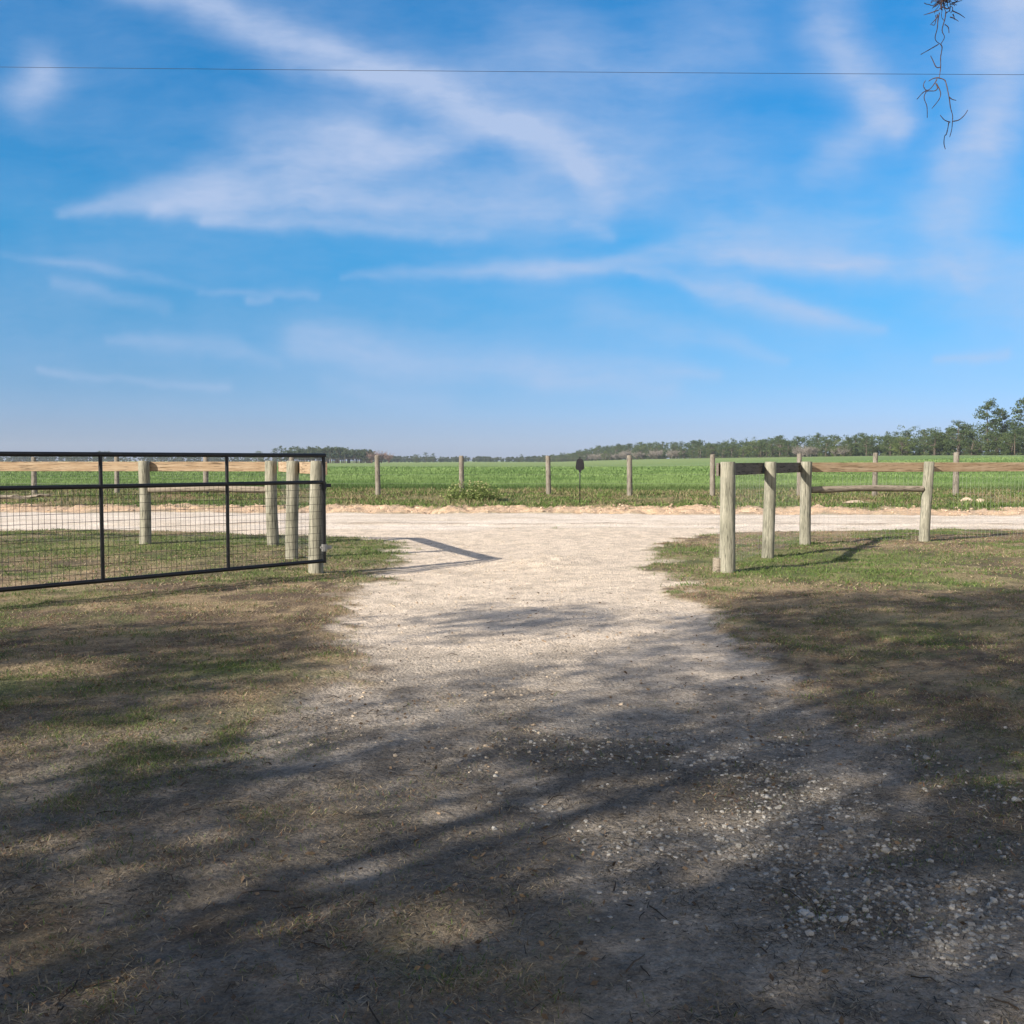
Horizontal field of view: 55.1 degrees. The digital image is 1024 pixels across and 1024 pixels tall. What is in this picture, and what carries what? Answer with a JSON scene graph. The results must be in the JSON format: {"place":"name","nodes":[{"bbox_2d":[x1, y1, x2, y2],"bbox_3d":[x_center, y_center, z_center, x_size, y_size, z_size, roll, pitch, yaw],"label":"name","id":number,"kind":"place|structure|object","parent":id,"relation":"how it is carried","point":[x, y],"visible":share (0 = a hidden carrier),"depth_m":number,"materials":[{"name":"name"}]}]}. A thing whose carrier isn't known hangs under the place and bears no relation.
{"place":"outdoors","nodes":[
{"label":"outdoors","id":0,"kind":"place"},
{"bbox_2d":[0,502,1023,1023],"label":"driveway","id":1,"kind":"structure","parent":0,"point":[544,595],"depth_m":4.86,"materials":[{"name":"beige gravel"}]},
{"bbox_2d":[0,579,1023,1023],"bbox_3d":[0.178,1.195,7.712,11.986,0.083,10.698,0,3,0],"label":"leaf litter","id":2,"kind":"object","parent":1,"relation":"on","point":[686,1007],"visible":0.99,"depth_m":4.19,"materials":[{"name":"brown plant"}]},
{"bbox_2d":[0,526,1023,1023],"bbox_3d":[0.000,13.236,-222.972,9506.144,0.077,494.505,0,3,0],"label":"ground","id":3,"kind":"structure","parent":0,"point":[266,997],"depth_m":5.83,"materials":[{"name":"green plant"}]},
{"bbox_2d":[0,461,327,573],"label":"corner fence","id":4,"kind":"object","parent":3,"relation":"on","point":[292,470],"visible":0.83,"depth_m":18.60,"materials":[{"name":"brown wood"}]},
{"bbox_2d":[0,451,331,591],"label":"metal gate","id":5,"kind":"structure","parent":4,"relation":"attached to","point":[100,486],"depth_m":12.10,"materials":[{"name":"black metal"}]},
{"bbox_2d":[713,557,720,572],"bbox_3d":[2.941,0.807,14.062,0.135,0.300,0.133,0,3,0],"label":"gate stop","id":6,"kind":"object","parent":3,"relation":"on","point":[716,564],"visible":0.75,"depth_m":14.00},
{"bbox_2d":[716,462,1023,572],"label":"corner fence","id":7,"kind":"object","parent":3,"relation":"on","point":[726,472],"visible":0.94,"depth_m":18.50,"materials":[{"name":"wood"}]},
{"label":"live oak","id":8,"kind":"object","parent":3,"relation":"on","visible":0},
{"bbox_2d":[917,0,967,148],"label":"hanging moss","id":9,"kind":"object","parent":8,"relation":"hanging from","point":[939,2],"visible":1,"depth_m":2.94,"materials":[{"name":"grey plant"}]},
{"bbox_2d":[0,641,1023,1023],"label":"dead grass","id":10,"kind":"structure","parent":0,"point":[688,855],"depth_m":3.97,"materials":[{"name":"beige plant"}]},
{"bbox_2d":[0,510,1023,530],"bbox_3d":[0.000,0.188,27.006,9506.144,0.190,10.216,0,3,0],"label":"road","id":11,"kind":"structure","parent":0,"point":[627,520],"depth_m":25.73,"materials":[{"name":"beige gravel"}]},
{"bbox_2d":[0,0,1023,460],"label":"sky","id":12,"kind":"structure","parent":0,"point":[443,256],"materials":[{"name":"blue"}]},
{"bbox_2d":[1,490,1023,515],"bbox_3d":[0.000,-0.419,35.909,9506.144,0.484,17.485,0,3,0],"label":"verge","id":13,"kind":"structure","parent":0,"point":[824,510],"depth_m":30.67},
{"bbox_2d":[0,494,51,498],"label":"fallen branch","id":14,"kind":"object","parent":13,"relation":"on","point":[27,497],"visible":0.89,"depth_m":34.05,"materials":[{"name":"beige wood"}]},
{"bbox_2d":[437,478,503,499],"bbox_3d":[-1.421,-0.850,33.818,2.370,0.921,1.340,0,3,0],"label":"weed clump","id":15,"kind":"object","parent":13,"relation":"on","point":[478,492],"visible":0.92,"depth_m":33.66,"materials":[{"name":"green plant"}]},
{"bbox_2d":[0,452,998,496],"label":"wire fence","id":16,"kind":"object","parent":13,"relation":"on","point":[629,474],"visible":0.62,"depth_m":35.87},
{"bbox_2d":[0,486,1023,511],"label":"verge weeds","id":17,"kind":"object","parent":13,"relation":"on","point":[753,496],"visible":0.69,"depth_m":34.34,"materials":[{"name":"green plant"}]},
{"bbox_2d":[576,457,583,502],"bbox_3d":[2.226,-0.961,32.175,0.280,1.686,0.072,0,3,0],"label":"stake sign","id":18,"kind":"object","parent":13,"relation":"on","point":[579,464],"visible":0.92,"depth_m":32.12,"materials":[{"name":"grey metal"}]},
{"bbox_2d":[843,500,868,502],"bbox_3d":[11.451,-0.356,32.593,0.976,0.081,0.780,0,3,0],"label":"sand mound","id":19,"kind":"object","parent":13,"relation":"on","point":[852,501],"visible":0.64,"depth_m":32.48,"materials":[{"name":"beige sand"}]},
{"bbox_2d":[4,455,1023,475],"bbox_3d":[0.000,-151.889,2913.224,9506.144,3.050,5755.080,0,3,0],"label":"field","id":20,"kind":"structure","parent":0,"point":[661,462],"depth_m":274.55,"materials":[{"name":"green plant"}]},
{"bbox_2d":[62,457,78,461],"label":"broadleaf tree","id":21,"kind":"object","parent":20,"relation":"on","point":[70,458],"visible":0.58,"depth_m":897.34,"materials":[{"name":"green plant"}]},
{"bbox_2d":[92,451,113,461],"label":"broadleaf tree","id":22,"kind":"object","parent":20,"relation":"on","point":[103,457],"visible":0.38,"depth_m":895.66,"materials":[{"name":"green plant"}]},
{"bbox_2d":[0,457,288,461],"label":"distant wood","id":23,"kind":"object","parent":20,"relation":"on","point":[84,459],"visible":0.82,"depth_m":1111.81,"materials":[{"name":"green plant"}]},
{"bbox_2d":[252,451,264,461],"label":"broadleaf tree","id":24,"kind":"object","parent":20,"relation":"on","point":[261,460],"visible":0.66,"depth_m":799.46,"materials":[{"name":"green plant"}]},
{"bbox_2d":[276,446,285,461],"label":"pine tree","id":25,"kind":"object","parent":20,"relation":"on","point":[280,452],"visible":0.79,"depth_m":638.85,"materials":[{"name":"green plant"}]},
{"bbox_2d":[280,446,375,462],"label":"distant wood","id":26,"kind":"object","parent":20,"relation":"on","point":[343,453],"visible":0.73,"depth_m":644.83,"materials":[{"name":"green plant"}]},
{"bbox_2d":[366,452,376,462],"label":"bare tree","id":27,"kind":"object","parent":20,"relation":"on","point":[372,458],"visible":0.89,"depth_m":637.80,"materials":[{"name":"grey plant"}]},
{"bbox_2d":[374,450,386,462],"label":"bare tree","id":28,"kind":"object","parent":20,"relation":"on","point":[382,456],"visible":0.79,"depth_m":642.50,"materials":[{"name":"grey plant"}]},
{"bbox_2d":[384,453,393,462],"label":"bare tree","id":29,"kind":"object","parent":20,"relation":"on","point":[389,457],"visible":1,"depth_m":638.40,"materials":[{"name":"grey plant"}]},
{"bbox_2d":[412,454,420,462],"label":"broadleaf tree","id":30,"kind":"object","parent":20,"relation":"on","point":[417,460],"visible":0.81,"depth_m":817.37,"materials":[{"name":"green plant"}]},
{"bbox_2d":[361,454,562,461],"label":"distant wood","id":31,"kind":"object","parent":20,"relation":"on","point":[483,459],"visible":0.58,"depth_m":1060.43,"materials":[{"name":"green plant"}]},
{"bbox_2d":[0,456,1023,490],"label":"field crop","id":32,"kind":"object","parent":20,"relation":"on","point":[673,478],"visible":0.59,"depth_m":61.79,"materials":[{"name":"green plant"}]},
{"bbox_2d":[574,452,584,460],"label":"broadleaf tree","id":33,"kind":"object","parent":20,"relation":"on","point":[581,455],"visible":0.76,"depth_m":809.00,"materials":[{"name":"green plant"}]},
{"bbox_2d":[583,451,591,460],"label":"broadleaf tree","id":34,"kind":"object","parent":20,"relation":"on","point":[586,452],"visible":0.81,"depth_m":799.72,"materials":[{"name":"green plant"}]},
{"bbox_2d":[600,451,609,459],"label":"broadleaf tree","id":35,"kind":"object","parent":20,"relation":"on","point":[606,455],"visible":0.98,"depth_m":731.59,"materials":[{"name":"green plant"}]},
{"bbox_2d":[609,446,622,459],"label":"broadleaf tree","id":36,"kind":"object","parent":20,"relation":"on","point":[616,449],"visible":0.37,"depth_m":754.50,"materials":[{"name":"green plant"}]},
{"bbox_2d":[621,450,631,459],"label":"bare tree","id":37,"kind":"object","parent":20,"relation":"on","point":[626,454],"visible":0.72,"depth_m":674.86,"materials":[{"name":"grey plant"}]},
{"bbox_2d":[631,448,644,458],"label":"broadleaf tree","id":38,"kind":"object","parent":20,"relation":"on","point":[637,452],"visible":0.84,"depth_m":661.36,"materials":[{"name":"green plant"}]},
{"bbox_2d":[633,445,646,458],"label":"broadleaf tree","id":39,"kind":"object","parent":20,"relation":"on","point":[643,446],"visible":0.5,"depth_m":668.96,"materials":[{"name":"green plant"}]},
{"bbox_2d":[650,450,662,458],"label":"bare tree","id":40,"kind":"object","parent":20,"relation":"on","point":[657,453],"visible":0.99,"depth_m":617.18,"materials":[{"name":"grey plant"}]},
{"bbox_2d":[649,445,664,457],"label":"broadleaf tree","id":41,"kind":"object","parent":20,"relation":"on","point":[653,446],"visible":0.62,"depth_m":632.96,"materials":[{"name":"green plant"}]},
{"bbox_2d":[668,445,681,458],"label":"broadleaf tree","id":42,"kind":"object","parent":20,"relation":"on","point":[674,450],"visible":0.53,"depth_m":605.28,"materials":[{"name":"green plant"}]},
{"bbox_2d":[669,450,681,458],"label":"bare tree","id":43,"kind":"object","parent":20,"relation":"on","point":[675,454],"visible":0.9,"depth_m":581.21,"materials":[{"name":"grey plant"}]},
{"bbox_2d":[678,447,688,458],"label":"broadleaf tree","id":44,"kind":"object","parent":20,"relation":"on","point":[683,452],"visible":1,"depth_m":572.83,"materials":[{"name":"green plant"}]},
{"bbox_2d":[689,448,696,457],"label":"broadleaf tree","id":45,"kind":"object","parent":20,"relation":"on","point":[691,454],"visible":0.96,"depth_m":561.51,"materials":[{"name":"green plant"}]},
{"bbox_2d":[693,446,705,457],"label":"broadleaf tree","id":46,"kind":"object","parent":20,"relation":"on","point":[699,448],"visible":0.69,"depth_m":557.45,"materials":[{"name":"green plant"}]},
{"bbox_2d":[702,443,718,457],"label":"broadleaf tree","id":47,"kind":"object","parent":20,"relation":"on","point":[705,446],"visible":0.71,"depth_m":533.10,"materials":[{"name":"green plant"}]},
{"bbox_2d":[707,443,720,457],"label":"broadleaf tree","id":48,"kind":"object","parent":20,"relation":"on","point":[713,450],"visible":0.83,"depth_m":529.67,"materials":[{"name":"green plant"}]},
{"bbox_2d":[717,446,728,457],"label":"broadleaf tree","id":49,"kind":"object","parent":20,"relation":"on","point":[722,452],"visible":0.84,"depth_m":515.04,"materials":[{"name":"green plant"}]},
{"bbox_2d":[725,445,738,457],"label":"broadleaf tree","id":50,"kind":"object","parent":20,"relation":"on","point":[734,450],"visible":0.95,"depth_m":501.33,"materials":[{"name":"green plant"}]},
{"bbox_2d":[737,446,750,457],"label":"broadleaf tree","id":51,"kind":"object","parent":20,"relation":"on","point":[743,452],"visible":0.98,"depth_m":494.72,"materials":[{"name":"green plant"}]},
{"bbox_2d":[745,440,763,456],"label":"broadleaf tree","id":52,"kind":"object","parent":20,"relation":"on","point":[750,442],"visible":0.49,"depth_m":495.94,"materials":[{"name":"green plant"}]},
{"bbox_2d":[748,443,765,457],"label":"broadleaf tree","id":53,"kind":"object","parent":20,"relation":"on","point":[753,453],"visible":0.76,"depth_m":477.57,"materials":[{"name":"green plant"}]},
{"bbox_2d":[756,441,764,456],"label":"pine tree","id":54,"kind":"object","parent":20,"relation":"on","point":[759,443],"visible":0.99,"depth_m":469.75,"materials":[{"name":"green plant"}]},
{"bbox_2d":[763,439,779,456],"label":"broadleaf tree","id":55,"kind":"object","parent":20,"relation":"on","point":[771,453],"visible":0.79,"depth_m":462.14,"materials":[{"name":"green plant"}]},
{"bbox_2d":[772,435,783,443],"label":"pine tree","id":56,"kind":"object","parent":20,"relation":"on","point":[779,438],"visible":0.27,"depth_m":500.04,"materials":[{"name":"green plant"}]},
{"bbox_2d":[766,439,790,456],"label":"broadleaf tree","id":57,"kind":"object","parent":20,"relation":"on","point":[771,448],"visible":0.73,"depth_m":453.04,"materials":[{"name":"green plant"}]},
{"bbox_2d":[550,421,1023,461],"bbox_3d":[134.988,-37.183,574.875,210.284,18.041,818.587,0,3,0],"label":"distant wood","id":58,"kind":"object","parent":20,"relation":"on","point":[953,449],"visible":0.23,"depth_m":503.17,"materials":[{"name":"green plant"}]},
{"bbox_2d":[779,442,795,456],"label":"broadleaf tree","id":59,"kind":"object","parent":20,"relation":"on","point":[786,451],"visible":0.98,"depth_m":445.58,"materials":[{"name":"green plant"}]},
{"bbox_2d":[791,436,802,447],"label":"pine tree","id":60,"kind":"object","parent":20,"relation":"on","point":[798,438],"visible":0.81,"depth_m":467.20,"materials":[{"name":"green plant"}]},
{"bbox_2d":[791,448,803,454],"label":"bare tree","id":61,"kind":"object","parent":20,"relation":"on","point":[795,451],"visible":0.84,"depth_m":439.85,"materials":[{"name":"grey plant"}]},
{"bbox_2d":[796,445,811,455],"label":"bare tree","id":62,"kind":"object","parent":20,"relation":"on","point":[800,452],"visible":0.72,"depth_m":436.66,"materials":[{"name":"grey plant"}]},
{"bbox_2d":[804,446,812,455],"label":"bare tree","id":63,"kind":"object","parent":20,"relation":"on","point":[809,453],"visible":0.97,"depth_m":428.12,"materials":[{"name":"grey plant"}]},
{"bbox_2d":[807,447,820,455],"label":"bare tree","id":64,"kind":"object","parent":20,"relation":"on","point":[814,451],"visible":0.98,"depth_m":426.70,"materials":[{"name":"grey plant"}]},
{"bbox_2d":[812,432,824,447],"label":"pine tree","id":65,"kind":"object","parent":20,"relation":"on","point":[816,438],"visible":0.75,"depth_m":438.52,"materials":[{"name":"green plant"}]},
{"bbox_2d":[815,438,834,455],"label":"broadleaf tree","id":66,"kind":"object","parent":20,"relation":"on","point":[826,447],"visible":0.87,"depth_m":422.95,"materials":[{"name":"green plant"}]},
{"bbox_2d":[823,436,843,456],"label":"broadleaf tree","id":67,"kind":"object","parent":20,"relation":"on","point":[836,439],"visible":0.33,"depth_m":435.76,"materials":[{"name":"green plant"}]},
{"bbox_2d":[829,447,839,455],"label":"bare tree","id":68,"kind":"object","parent":20,"relation":"on","point":[835,453],"visible":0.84,"depth_m":413.22,"materials":[{"name":"grey plant"}]},
{"bbox_2d":[830,439,848,456],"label":"broadleaf tree","id":69,"kind":"object","parent":20,"relation":"on","point":[836,448],"visible":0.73,"depth_m":413.86,"materials":[{"name":"green plant"}]},
{"bbox_2d":[838,449,849,455],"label":"bare tree","id":70,"kind":"object","parent":20,"relation":"on","point":[842,453],"visible":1,"depth_m":395.68,"materials":[{"name":"grey plant"}]},
{"bbox_2d":[845,446,856,455],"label":"broadleaf tree","id":71,"kind":"object","parent":20,"relation":"on","point":[851,452],"visible":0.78,"depth_m":400.24,"materials":[{"name":"green plant"}]},
{"bbox_2d":[849,433,860,446],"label":"pine tree","id":72,"kind":"object","parent":20,"relation":"on","point":[855,439],"visible":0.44,"depth_m":423.24,"materials":[{"name":"green plant"}]},
{"bbox_2d":[853,433,875,455],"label":"broadleaf tree","id":73,"kind":"object","parent":20,"relation":"on","point":[856,443],"visible":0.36,"depth_m":414.65,"materials":[{"name":"green plant"}]},
{"bbox_2d":[858,436,874,455],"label":"pine tree","id":74,"kind":"object","parent":20,"relation":"on","point":[867,445],"visible":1,"depth_m":380.50,"materials":[{"name":"green plant"}]},
{"bbox_2d":[858,438,878,455],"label":"broadleaf tree","id":75,"kind":"object","parent":20,"relation":"on","point":[876,442],"visible":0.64,"depth_m":386.82,"materials":[{"name":"green plant"}]},
{"bbox_2d":[867,442,881,455],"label":"broadleaf tree","id":76,"kind":"object","parent":20,"relation":"on","point":[869,450],"visible":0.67,"depth_m":384.39,"materials":[{"name":"green plant"}]},
{"bbox_2d":[878,436,900,455],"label":"broadleaf tree","id":77,"kind":"object","parent":20,"relation":"on","point":[889,445],"visible":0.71,"depth_m":369.21,"materials":[{"name":"green plant"}]},
{"bbox_2d":[879,436,900,455],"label":"broadleaf tree","id":78,"kind":"object","parent":20,"relation":"on","point":[888,441],"visible":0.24,"depth_m":375.82,"materials":[{"name":"green plant"}]},
{"bbox_2d":[890,438,912,455],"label":"broadleaf tree","id":79,"kind":"object","parent":20,"relation":"on","point":[892,441],"visible":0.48,"depth_m":361.01,"materials":[{"name":"green plant"}]},
{"bbox_2d":[891,435,914,455],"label":"broadleaf tree","id":80,"kind":"object","parent":20,"relation":"on","point":[895,446],"visible":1,"depth_m":355.08,"materials":[{"name":"green plant"}]},
{"bbox_2d":[898,429,916,452],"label":"pine tree","id":81,"kind":"object","parent":20,"relation":"on","point":[907,432],"visible":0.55,"depth_m":364.93,"materials":[{"name":"green plant"}]},
{"bbox_2d":[910,435,930,455],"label":"broadleaf tree","id":82,"kind":"object","parent":20,"relation":"on","point":[917,448],"visible":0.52,"depth_m":357.06,"materials":[{"name":"green plant"}]},
{"bbox_2d":[910,428,937,453],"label":"broadleaf tree","id":83,"kind":"object","parent":20,"relation":"on","point":[914,438],"visible":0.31,"depth_m":379.86,"materials":[{"name":"green plant"}]},
{"bbox_2d":[918,430,948,454],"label":"broadleaf tree","id":84,"kind":"object","parent":20,"relation":"on","point":[934,447],"visible":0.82,"depth_m":344.62,"materials":[{"name":"green plant"}]},
{"bbox_2d":[927,433,941,454],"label":"pine tree","id":85,"kind":"object","parent":20,"relation":"on","point":[934,438],"visible":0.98,"depth_m":341.07,"materials":[{"name":"green plant"}]},
{"bbox_2d":[930,435,949,454],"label":"broadleaf tree","id":86,"kind":"object","parent":20,"relation":"on","point":[939,450],"visible":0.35,"depth_m":346.93,"materials":[{"name":"green plant"}]},
{"bbox_2d":[946,420,968,451],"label":"pine tree","id":87,"kind":"object","parent":20,"relation":"on","point":[958,424],"visible":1,"depth_m":328.39,"materials":[{"name":"green plant"}]},
{"bbox_2d":[940,426,976,454],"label":"broadleaf tree","id":88,"kind":"object","parent":20,"relation":"on","point":[949,433],"visible":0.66,"depth_m":330.87,"materials":[{"name":"green plant"}]},
{"bbox_2d":[945,430,977,451],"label":"broadleaf tree","id":89,"kind":"object","parent":20,"relation":"on","point":[954,432],"visible":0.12,"depth_m":356.55,"materials":[{"name":"green plant"}]},
{"bbox_2d":[962,439,980,454],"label":"broadleaf tree","id":90,"kind":"object","parent":20,"relation":"on","point":[972,449],"visible":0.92,"depth_m":324.25,"materials":[{"name":"green plant"}]},
{"bbox_2d":[960,433,984,454],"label":"broadleaf tree","id":91,"kind":"object","parent":20,"relation":"on","point":[975,435],"visible":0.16,"depth_m":343.50,"materials":[{"name":"green plant"}]},
{"bbox_2d":[972,397,1002,450],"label":"pine tree","id":92,"kind":"object","parent":20,"relation":"on","point":[987,406],"visible":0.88,"depth_m":327.55,"materials":[{"name":"green plant"}]},
{"bbox_2d":[978,430,1008,454],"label":"broadleaf tree","id":93,"kind":"object","parent":20,"relation":"on","point":[994,442],"visible":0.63,"depth_m":318.12,"materials":[{"name":"green plant"}]},
{"bbox_2d":[980,432,1013,454],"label":"broadleaf tree","id":94,"kind":"object","parent":20,"relation":"on","point":[990,441],"visible":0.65,"depth_m":316.65,"materials":[{"name":"green plant"}]},
{"bbox_2d":[990,408,1013,449],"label":"pine tree","id":95,"kind":"object","parent":20,"relation":"on","point":[1005,417],"visible":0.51,"depth_m":334.58,"materials":[{"name":"green plant"}]},
{"bbox_2d":[995,432,1023,454],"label":"broadleaf tree","id":96,"kind":"object","parent":20,"relation":"on","point":[1011,452],"visible":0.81,"depth_m":307.02,"materials":[{"name":"green plant"}]},
{"bbox_2d":[1001,435,1022,454],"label":"broadleaf tree","id":97,"kind":"object","parent":20,"relation":"on","point":[1011,446],"visible":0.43,"depth_m":309.43,"materials":[{"name":"green plant"}]},
{"bbox_2d":[1004,421,1019,439],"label":"pine tree","id":98,"kind":"object","parent":20,"relation":"on","point":[1011,427],"visible":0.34,"depth_m":326.30,"materials":[{"name":"green plant"}]},
{"bbox_2d":[1006,397,1023,454],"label":"pine tree","id":99,"kind":"object","parent":20,"relation":"on","point":[1020,416],"visible":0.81,"depth_m":324.44,"materials":[{"name":"green plant"}]},
{"bbox_2d":[1007,428,1023,454],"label":"broadleaf tree","id":100,"kind":"object","parent":20,"relation":"on","point":[1018,433],"visible":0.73,"depth_m":300.70,"materials":[{"name":"green plant"}]},
{"bbox_2d":[1008,424,1023,454],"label":"pine tree","id":101,"kind":"object","parent":20,"relation":"on","point":[1013,426],"visible":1,"depth_m":297.30,"materials":[{"name":"green plant"}]},
{"bbox_2d":[29,67,1023,74],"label":"power line","id":102,"kind":"object","parent":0,"point":[531,71],"visible":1,"depth_m":25.63,"materials":[{"name":"metal"}]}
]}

